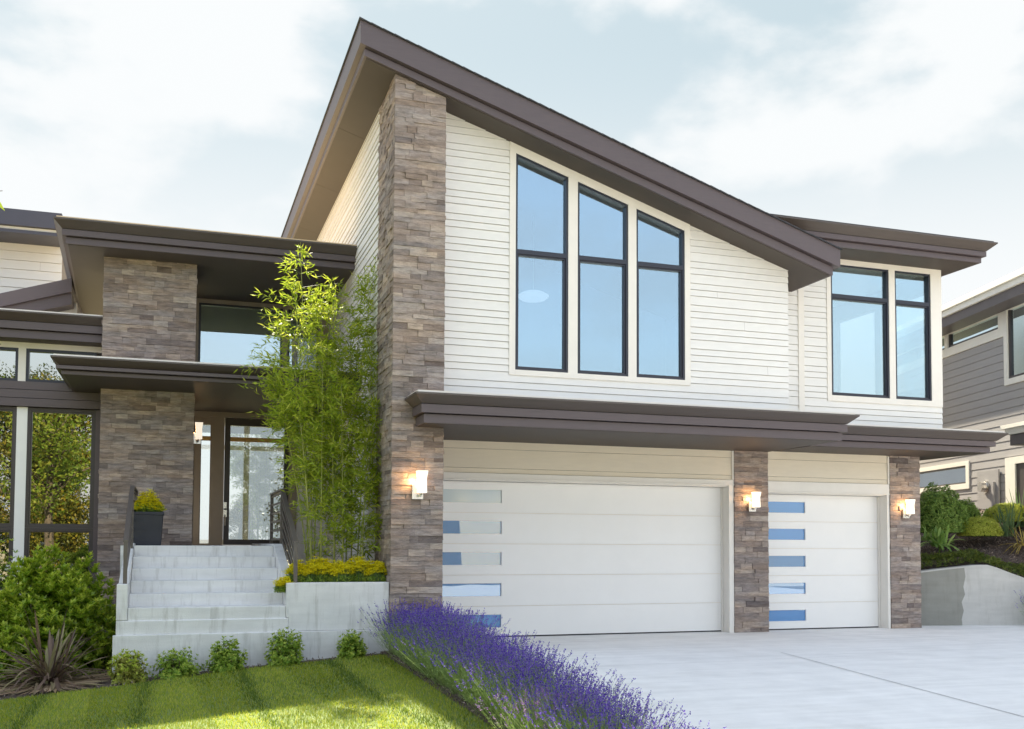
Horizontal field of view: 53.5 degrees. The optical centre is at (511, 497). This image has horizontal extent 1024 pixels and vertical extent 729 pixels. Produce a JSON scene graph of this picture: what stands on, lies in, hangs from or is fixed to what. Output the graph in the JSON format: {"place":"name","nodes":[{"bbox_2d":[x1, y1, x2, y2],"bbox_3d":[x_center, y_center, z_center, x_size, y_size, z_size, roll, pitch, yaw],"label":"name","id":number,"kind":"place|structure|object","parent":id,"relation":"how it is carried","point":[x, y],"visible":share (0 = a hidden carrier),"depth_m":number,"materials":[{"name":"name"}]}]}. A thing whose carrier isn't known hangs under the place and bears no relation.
{"place":"outdoors","nodes":[
{"label":"outdoors","id":0,"kind":"place"},
{"bbox_2d":[0,654,494,728],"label":"lawn ground","id":1,"kind":"structure","parent":0,"point":[322,717],"depth_m":8.92,"materials":[{"name":"green plant"}]},
{"bbox_2d":[380,650,517,728],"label":"lavender bed","id":2,"kind":"object","parent":1,"relation":"on","point":[450,694],"visible":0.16,"depth_m":8.71,"materials":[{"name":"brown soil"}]},
{"bbox_2d":[358,597,449,654],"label":"lavender plant","id":3,"kind":"object","parent":2,"relation":"on","point":[394,617],"visible":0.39,"depth_m":11.91,"materials":[{"name":"purple plant"}]},
{"bbox_2d":[371,607,445,659],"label":"lavender plant","id":4,"kind":"object","parent":2,"relation":"on","point":[378,627],"visible":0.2,"depth_m":11.38,"materials":[{"name":"purple plant"}]},
{"bbox_2d":[369,608,461,664],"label":"lavender plant","id":5,"kind":"object","parent":2,"relation":"on","point":[403,632],"visible":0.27,"depth_m":10.89,"materials":[{"name":"purple plant"}]},
{"bbox_2d":[374,616,469,670],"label":"lavender plant","id":6,"kind":"object","parent":2,"relation":"on","point":[406,660],"visible":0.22,"depth_m":10.43,"materials":[{"name":"purple plant"}]},
{"bbox_2d":[390,605,475,630],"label":"lavender plant","id":7,"kind":"object","parent":2,"relation":"on","point":[437,612],"visible":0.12,"depth_m":11.72,"materials":[{"name":"purple plant"}]},
{"bbox_2d":[383,613,489,677],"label":"lavender plant","id":8,"kind":"object","parent":2,"relation":"on","point":[418,639],"visible":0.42,"depth_m":9.88,"materials":[{"name":"purple plant"}]},
{"bbox_2d":[389,603,484,639],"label":"lavender plant","id":9,"kind":"object","parent":2,"relation":"on","point":[444,612],"visible":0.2,"depth_m":11.14,"materials":[{"name":"purple plant"}]},
{"bbox_2d":[394,596,482,628],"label":"lavender plant","id":10,"kind":"object","parent":2,"relation":"on","point":[435,607],"visible":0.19,"depth_m":12.16,"materials":[{"name":"purple plant"}]},
{"bbox_2d":[393,623,494,686],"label":"lavender plant","id":11,"kind":"object","parent":2,"relation":"on","point":[427,653],"visible":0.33,"depth_m":9.33,"materials":[{"name":"purple plant"}]},
{"bbox_2d":[407,608,504,649],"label":"lavender plant","id":12,"kind":"object","parent":2,"relation":"on","point":[446,610],"visible":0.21,"depth_m":10.64,"materials":[{"name":"purple plant"}]},
{"bbox_2d":[397,610,515,652],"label":"lavender plant","id":13,"kind":"object","parent":2,"relation":"on","point":[469,617],"visible":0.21,"depth_m":10.14,"materials":[{"name":"purple plant"}]},
{"bbox_2d":[394,624,520,695],"bbox_3d":[-0.409,1.414,8.894,1.006,0.624,1.045,-1,-3,28],"label":"lavender plant","id":14,"kind":"object","parent":2,"relation":"on","point":[455,649],"visible":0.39,"depth_m":8.80,"materials":[{"name":"purple plant"}]},
{"bbox_2d":[412,619,511,662],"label":"lavender plant","id":15,"kind":"object","parent":2,"relation":"on","point":[463,634],"visible":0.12,"depth_m":9.68,"materials":[{"name":"purple plant"}]},
{"bbox_2d":[421,636,530,702],"bbox_3d":[-0.306,1.417,8.337,0.944,0.567,0.891,1,-3,-20],"label":"lavender plant","id":16,"kind":"object","parent":2,"relation":"on","point":[465,676],"visible":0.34,"depth_m":8.33,"materials":[{"name":"purple plant"}]},
{"bbox_2d":[430,624,536,672],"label":"lavender plant","id":17,"kind":"object","parent":2,"relation":"on","point":[490,638],"visible":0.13,"depth_m":9.17,"materials":[{"name":"purple plant"}]},
{"bbox_2d":[428,640,549,714],"bbox_3d":[-0.125,1.388,7.875,0.973,0.584,0.917,1,-3,-21],"label":"lavender plant","id":18,"kind":"object","parent":2,"relation":"on","point":[475,673],"visible":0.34,"depth_m":7.81,"materials":[{"name":"purple plant"}]},
{"bbox_2d":[439,632,556,679],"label":"lavender plant","id":19,"kind":"object","parent":2,"relation":"on","point":[498,638],"visible":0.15,"depth_m":8.71,"materials":[{"name":"purple plant"}]},
{"bbox_2d":[441,642,575,722],"bbox_3d":[-0.037,1.361,7.481,0.972,0.603,1.010,2,-3,-27],"label":"lavender plant","id":20,"kind":"object","parent":2,"relation":"on","point":[482,672],"visible":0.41,"depth_m":7.41,"materials":[{"name":"purple plant"}]},
{"bbox_2d":[447,636,570,688],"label":"lavender plant","id":21,"kind":"object","parent":2,"relation":"on","point":[501,643],"visible":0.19,"depth_m":8.18,"materials":[{"name":"purple plant"}]},
{"bbox_2d":[453,643,590,698],"bbox_3d":[0.105,1.374,7.619,0.954,0.591,1.019,2,-3,-26],"label":"lavender plant","id":22,"kind":"object","parent":2,"relation":"on","point":[484,656],"visible":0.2,"depth_m":7.60,"materials":[{"name":"purple plant"}]},
{"bbox_2d":[457,653,593,728],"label":"lavender plant","id":23,"kind":"object","parent":2,"relation":"on","point":[509,683],"visible":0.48,"depth_m":6.87,"materials":[{"name":"purple plant"}]},
{"bbox_2d":[472,648,610,724],"bbox_3d":[0.214,1.349,7.069,0.954,0.591,0.990,1,-3,-16],"label":"lavender plant","id":24,"kind":"object","parent":2,"relation":"on","point":[534,663],"visible":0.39,"depth_m":7.06,"materials":[{"name":"purple plant"}]},
{"bbox_2d":[477,684,607,728],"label":"lavender plant","id":25,"kind":"object","parent":2,"relation":"on","point":[542,726],"visible":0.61,"depth_m":6.02,"materials":[{"name":"purple plant"}]},
{"bbox_2d":[489,669,643,727],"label":"lavender plant","id":26,"kind":"object","parent":2,"relation":"on","point":[548,680],"visible":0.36,"depth_m":6.35,"materials":[{"name":"purple plant"}]},
{"bbox_2d":[498,660,640,728],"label":"lavender plant","id":27,"kind":"object","parent":2,"relation":"on","point":[569,677],"visible":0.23,"depth_m":6.64,"materials":[{"name":"purple plant"}]},
{"bbox_2d":[498,673,660,728],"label":"lavender plant","id":28,"kind":"object","parent":2,"relation":"on","point":[577,690],"visible":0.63,"depth_m":5.88,"materials":[{"name":"purple plant"}]},
{"bbox_2d":[525,680,673,728],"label":"lavender plant","id":29,"kind":"object","parent":2,"relation":"on","point":[609,692],"visible":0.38,"depth_m":6.08,"materials":[{"name":"purple plant"}]},
{"bbox_2d":[524,691,695,728],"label":"lavender plant","id":30,"kind":"object","parent":2,"relation":"on","point":[587,726],"visible":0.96,"depth_m":5.38,"materials":[{"name":"purple plant"}]},
{"bbox_2d":[542,692,690,728],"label":"lavender plant","id":31,"kind":"object","parent":2,"relation":"on","point":[624,721],"visible":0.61,"depth_m":5.55,"materials":[{"name":"purple plant"}]},
{"bbox_2d":[611,714,724,728],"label":"lavender plant","id":32,"kind":"object","parent":2,"relation":"on","point":[624,727],"visible":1,"depth_m":4.98,"materials":[{"name":"purple plant"}]},
{"bbox_2d":[0,0,1023,539],"label":"sky","id":33,"kind":"structure","parent":0,"point":[908,115],"materials":[{"name":"white"}]},
{"bbox_2d":[494,625,1023,728],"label":"driveway","id":34,"kind":"structure","parent":0,"point":[752,688],"depth_m":10.43,"materials":[{"name":"concrete"}]},
{"bbox_2d":[920,509,1023,577],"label":"mulch bank","id":35,"kind":"structure","parent":0,"point":[982,541],"depth_m":18.55,"materials":[{"name":"brown soil"}]},
{"bbox_2d":[920,525,963,552],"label":"strap leaf plant","id":36,"kind":"object","parent":35,"relation":"on","point":[940,541],"visible":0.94,"depth_m":18.01,"materials":[{"name":"green plant"}]},
{"bbox_2d":[919,481,968,533],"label":"rounded shrub","id":37,"kind":"object","parent":35,"relation":"on","point":[940,509],"visible":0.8,"depth_m":18.41,"materials":[{"name":"green plant"}]},
{"bbox_2d":[958,497,980,518],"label":"rounded shrub","id":38,"kind":"object","parent":35,"relation":"on","point":[971,507],"visible":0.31,"depth_m":18.91,"materials":[{"name":"green plant"}]},
{"bbox_2d":[919,267,1023,509],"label":"neighbouring house","id":39,"kind":"structure","parent":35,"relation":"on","point":[983,354],"depth_m":21.24,"materials":[{"name":"grey"}]},
{"bbox_2d":[919,461,970,493],"bbox_3d":[9.824,-0.427,23.627,0.090,0.604,3.200,0,-3,-4],"label":"window","id":40,"kind":"structure","parent":39,"relation":"in","point":[965,464],"depth_m":22.71,"materials":[{"name":"white paint"}]},
{"bbox_2d":[949,316,997,346],"bbox_3d":[9.989,-3.612,21.968,0.060,0.376,2.078,0,-3,-4],"label":"window","id":41,"kind":"structure","parent":39,"relation":"in","point":[989,325],"depth_m":21.97,"materials":[{"name":"brown paint"}]},
{"bbox_2d":[1008,305,1023,378],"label":"window","id":42,"kind":"structure","parent":39,"relation":"in","point":[1015,316],"depth_m":20.38,"materials":[{"name":"brown paint"}]},
{"bbox_2d":[1016,463,1023,505],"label":"side door","id":43,"kind":"structure","parent":39,"relation":"in","point":[1019,467],"depth_m":20.07,"materials":[{"name":"paint"}]},
{"bbox_2d":[920,548,1023,575],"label":"ground cover","id":44,"kind":"object","parent":35,"relation":"on","point":[972,554],"visible":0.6,"depth_m":17.41,"materials":[{"name":"green plant"}]},
{"bbox_2d":[920,508,1023,564],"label":"bark chips","id":45,"kind":"object","parent":35,"relation":"on","point":[959,548],"visible":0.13,"depth_m":18.65,"materials":[{"name":"brown wood"}]},
{"bbox_2d":[921,527,934,540],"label":"strap leaf plant","id":46,"kind":"object","parent":45,"relation":"on","point":[926,536],"visible":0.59,"depth_m":18.29,"materials":[{"name":"green plant"}]},
{"bbox_2d":[956,515,1003,537],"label":"rounded shrub","id":47,"kind":"object","parent":35,"relation":"on","point":[981,527],"visible":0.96,"depth_m":18.39,"materials":[{"name":"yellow plant"}]},
{"bbox_2d":[983,502,1023,522],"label":"rounded shrub","id":48,"kind":"object","parent":35,"relation":"on","point":[994,509],"visible":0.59,"depth_m":19.12,"materials":[{"name":"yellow plant"}]},
{"bbox_2d":[992,503,1023,535],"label":"strap leaf plant","id":49,"kind":"object","parent":35,"relation":"on","point":[1006,526],"visible":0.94,"depth_m":18.62,"materials":[{"name":"green plant"}]},
{"bbox_2d":[998,527,1023,553],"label":"strap leaf plant","id":50,"kind":"object","parent":35,"relation":"on","point":[1019,545],"visible":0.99,"depth_m":18.28,"materials":[{"name":"green plant"}]},
{"bbox_2d":[1005,489,1023,526],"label":"strap leaf plant","id":51,"kind":"object","parent":35,"relation":"on","point":[1020,524],"visible":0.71,"depth_m":19.11,"materials":[{"name":"green plant"}]},
{"bbox_3d":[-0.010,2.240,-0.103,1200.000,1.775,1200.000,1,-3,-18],"label":"ground","id":52,"kind":"structure","parent":0,"visible":0},
{"bbox_2d":[0,651,382,699],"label":"mulch bed","id":53,"kind":"object","parent":52,"relation":"on","point":[106,683],"visible":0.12,"depth_m":11.04,"materials":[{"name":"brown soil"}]},
{"bbox_2d":[0,538,20,625],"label":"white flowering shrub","id":54,"kind":"object","parent":53,"relation":"on","point":[6,569],"visible":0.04,"depth_m":12.41,"materials":[{"name":"green plant"}]},
{"bbox_2d":[0,606,110,696],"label":"flax plant","id":55,"kind":"object","parent":53,"relation":"on","point":[52,673],"visible":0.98,"depth_m":11.15,"materials":[{"name":"brown plant"}]},
{"bbox_2d":[0,542,115,681],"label":"broadleaf shrub","id":56,"kind":"object","parent":53,"relation":"on","point":[52,596],"visible":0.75,"depth_m":11.98,"materials":[{"name":"green plant"}]},
{"bbox_2d":[105,648,149,684],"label":"little shrub","id":57,"kind":"object","parent":53,"relation":"on","point":[126,670],"visible":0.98,"depth_m":11.05,"materials":[{"name":"green plant"}]},
{"bbox_2d":[144,646,206,679],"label":"little shrub","id":58,"kind":"object","parent":53,"relation":"on","point":[179,666],"visible":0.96,"depth_m":11.21,"materials":[{"name":"green plant"}]},
{"bbox_2d":[205,636,247,673],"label":"little shrub","id":59,"kind":"object","parent":53,"relation":"on","point":[225,658],"visible":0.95,"depth_m":11.40,"materials":[{"name":"green plant"}]},
{"bbox_2d":[264,627,304,666],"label":"little shrub","id":60,"kind":"object","parent":53,"relation":"on","point":[287,648],"visible":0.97,"depth_m":11.60,"materials":[{"name":"green plant"}]},
{"bbox_2d":[336,629,368,658],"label":"little shrub","id":61,"kind":"object","parent":53,"relation":"on","point":[352,646],"visible":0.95,"depth_m":11.82,"materials":[{"name":"green plant"}]},
{"bbox_2d":[116,543,288,634],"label":"entry steps","id":62,"kind":"structure","parent":52,"relation":"on","point":[182,589],"depth_m":12.26,"materials":[{"name":"concrete"}]},
{"bbox_2d":[123,485,137,583],"bbox_3d":[-4.905,0.468,13.093,0.056,1.260,3.220,1,-3,-18],"label":"stair railing","id":63,"kind":"object","parent":62,"relation":"on","point":[128,534],"visible":0.77,"depth_m":12.27,"materials":[{"name":"grey metal"}]},
{"bbox_2d":[133,512,163,544],"bbox_3d":[-4.975,0.426,13.884,0.416,0.454,0.416,1,-3,-18],"label":"plant pot","id":64,"kind":"object","parent":62,"relation":"on","point":[147,527],"visible":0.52,"depth_m":13.71,"materials":[{"name":"black plastic"}]},
{"bbox_2d":[134,489,166,511],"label":"potted flowers","id":65,"kind":"object","parent":64,"relation":"on","point":[151,503],"visible":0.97,"depth_m":13.80,"materials":[{"name":"yellow plant"}]},
{"bbox_2d":[112,582,388,676],"bbox_3d":[-3.861,1.847,14.524,3.162,1.454,5.635,1,-3,-18],"label":"concrete planter","id":66,"kind":"object","parent":52,"relation":"on","point":[323,616],"visible":0.36,"depth_m":12.08,"materials":[{"name":"grey concrete"}]},
{"bbox_2d":[272,575,294,592],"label":"yellow flower plant","id":67,"kind":"object","parent":66,"relation":"on","point":[280,586],"visible":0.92,"depth_m":12.10,"materials":[{"name":"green plant"}]},
{"bbox_2d":[270,489,298,582],"bbox_3d":[-3.095,0.504,13.698,0.056,1.260,3.220,1,-3,-18],"label":"stair railing","id":68,"kind":"object","parent":66,"relation":"on","point":[284,507],"visible":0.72,"depth_m":13.27,"materials":[{"name":"brown metal"}]},
{"bbox_2d":[234,242,366,563],"bbox_3d":[-2.672,-1.083,13.264,1.548,4.498,1.700,-1,-3,24],"label":"bamboo","id":69,"kind":"object","parent":66,"relation":"in","point":[306,413],"visible":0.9,"depth_m":13.01,"materials":[{"name":"green plant"}]},
{"bbox_2d":[284,559,317,581],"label":"yellow flower plant","id":70,"kind":"object","parent":66,"relation":"on","point":[303,574],"visible":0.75,"depth_m":12.32,"materials":[{"name":"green plant"}]},
{"bbox_2d":[306,556,332,581],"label":"yellow flower plant","id":71,"kind":"object","parent":66,"relation":"on","point":[320,573],"visible":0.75,"depth_m":12.43,"materials":[{"name":"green plant"}]},
{"bbox_2d":[292,255,382,563],"bbox_3d":[-2.167,-1.083,13.389,1.408,4.511,1.464,1,-3,-18],"label":"bamboo","id":72,"kind":"object","parent":66,"relation":"in","point":[349,459],"visible":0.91,"depth_m":13.11,"materials":[{"name":"green plant"}]},
{"bbox_2d":[324,560,354,581],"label":"yellow flower plant","id":73,"kind":"object","parent":66,"relation":"on","point":[338,570],"visible":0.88,"depth_m":12.46,"materials":[{"name":"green plant"}]},
{"bbox_2d":[344,555,372,581],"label":"yellow flower plant","id":74,"kind":"object","parent":66,"relation":"on","point":[360,565],"visible":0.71,"depth_m":12.59,"materials":[{"name":"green plant"}]},
{"bbox_2d":[362,560,386,581],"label":"yellow flower plant","id":75,"kind":"object","parent":66,"relation":"on","point":[377,572],"visible":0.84,"depth_m":12.58,"materials":[{"name":"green plant"}]},
{"bbox_2d":[260,456,293,563],"bbox_3d":[-5.597,0.896,26.635,2.503,4.058,2.324,1,-3,-18],"label":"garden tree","id":76,"kind":"object","parent":52,"relation":"on","point":[275,518],"visible":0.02,"depth_m":26.54,"materials":[{"name":"green plant"}]},
{"bbox_2d":[0,17,1008,650],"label":"modern house","id":77,"kind":"structure","parent":52,"relation":"on","point":[644,401],"depth_m":14.82,"materials":[{"name":"paint"}]},
{"bbox_2d":[0,406,95,589],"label":"window","id":78,"kind":"structure","parent":77,"relation":"in","point":[47,455],"depth_m":14.96,"materials":[{"name":"clear glass"}]},
{"bbox_2d":[0,341,101,382],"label":"clerestory window","id":79,"kind":"structure","parent":77,"relation":"in","point":[19,361],"depth_m":14.96,"materials":[{"name":"paint"}]},
{"bbox_2d":[194,422,202,443],"bbox_3d":[-4.849,-0.995,15.671,0.159,0.323,0.154,1,-3,-18],"label":"wall lamp","id":80,"kind":"object","parent":77,"relation":"attached to","point":[198,434],"visible":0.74,"depth_m":15.62,"materials":[{"name":"silver metal"}]},
{"bbox_2d":[223,418,288,544],"bbox_3d":[-4.380,-0.271,17.417,1.083,2.167,0.142,1,-3,-18],"label":"front door","id":81,"kind":"structure","parent":77,"relation":"in","point":[229,422],"depth_m":17.33,"materials":[{"name":"brown paint"}]},
{"bbox_2d":[195,298,328,368],"bbox_3d":[-4.373,-2.523,17.559,2.373,1.680,0.088,1,-3,-18],"label":"window","id":82,"kind":"structure","parent":77,"relation":"in","point":[200,302],"depth_m":17.52,"materials":[{"name":"paint"}]},
{"bbox_2d":[411,470,427,498],"bbox_3d":[-1.128,-0.155,12.439,0.170,0.347,0.165,1,-3,-18],"label":"wall lamp","id":83,"kind":"object","parent":77,"relation":"attached to","point":[419,488],"visible":1,"depth_m":12.39,"materials":[{"name":"silver metal"}]},
{"bbox_2d":[518,216,548,302],"bbox_3d":[0.327,-3.638,15.473,0.480,1.322,0.480,1,-3,-18],"label":"pendant lamp","id":84,"kind":"object","parent":77,"relation":"hanging from","point":[533,296],"visible":0.96,"depth_m":15.33,"materials":[{"name":"white paper"}]},
{"bbox_2d":[442,481,720,636],"bbox_3d":[0.952,0.906,14.922,4.854,2.208,0.057,1,-3,-18],"label":"garage door","id":85,"kind":"structure","parent":77,"relation":"in","point":[548,559],"depth_m":14.93,"materials":[{"name":"paint"}]},
{"bbox_2d":[508,141,690,385],"bbox_3d":[1.221,-3.147,13.867,2.671,3.120,0.088,1,-3,-18],"label":"window","id":86,"kind":"structure","parent":77,"relation":"in","point":[573,181],"depth_m":13.77,"materials":[{"name":"paint"}]},
{"bbox_2d":[748,492,760,511],"bbox_3d":[3.702,0.064,15.506,0.147,0.299,0.143,1,-3,-18],"label":"wall lamp","id":87,"kind":"object","parent":77,"relation":"attached to","point":[754,503],"visible":1,"depth_m":15.47,"materials":[{"name":"silver metal"}]},
{"bbox_2d":[768,494,878,629],"bbox_3d":[4.921,1.028,16.246,2.276,2.123,0.057,1,-3,-18],"label":"garage door","id":88,"kind":"structure","parent":77,"relation":"in","point":[823,550],"depth_m":16.24,"materials":[{"name":"paint"}]},
{"bbox_2d":[826,259,942,406],"bbox_3d":[5.870,-2.578,16.033,2.170,2.225,0.088,1,-3,-18],"label":"window","id":89,"kind":"structure","parent":77,"relation":"in","point":[902,304],"depth_m":16.15,"materials":[{"name":"paint"}]},
{"bbox_2d":[902,499,914,517],"bbox_3d":[6.406,0.181,16.407,0.147,0.299,0.143,1,-3,-18],"label":"wall lamp","id":90,"kind":"object","parent":77,"relation":"attached to","point":[908,510],"visible":1,"depth_m":16.38,"materials":[{"name":"silver metal"}]},
{"bbox_2d":[920,565,1023,625],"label":"retaining wall","id":91,"kind":"structure","parent":52,"relation":"on","point":[972,595],"depth_m":17.08,"materials":[{"name":"concrete"}]}
]}

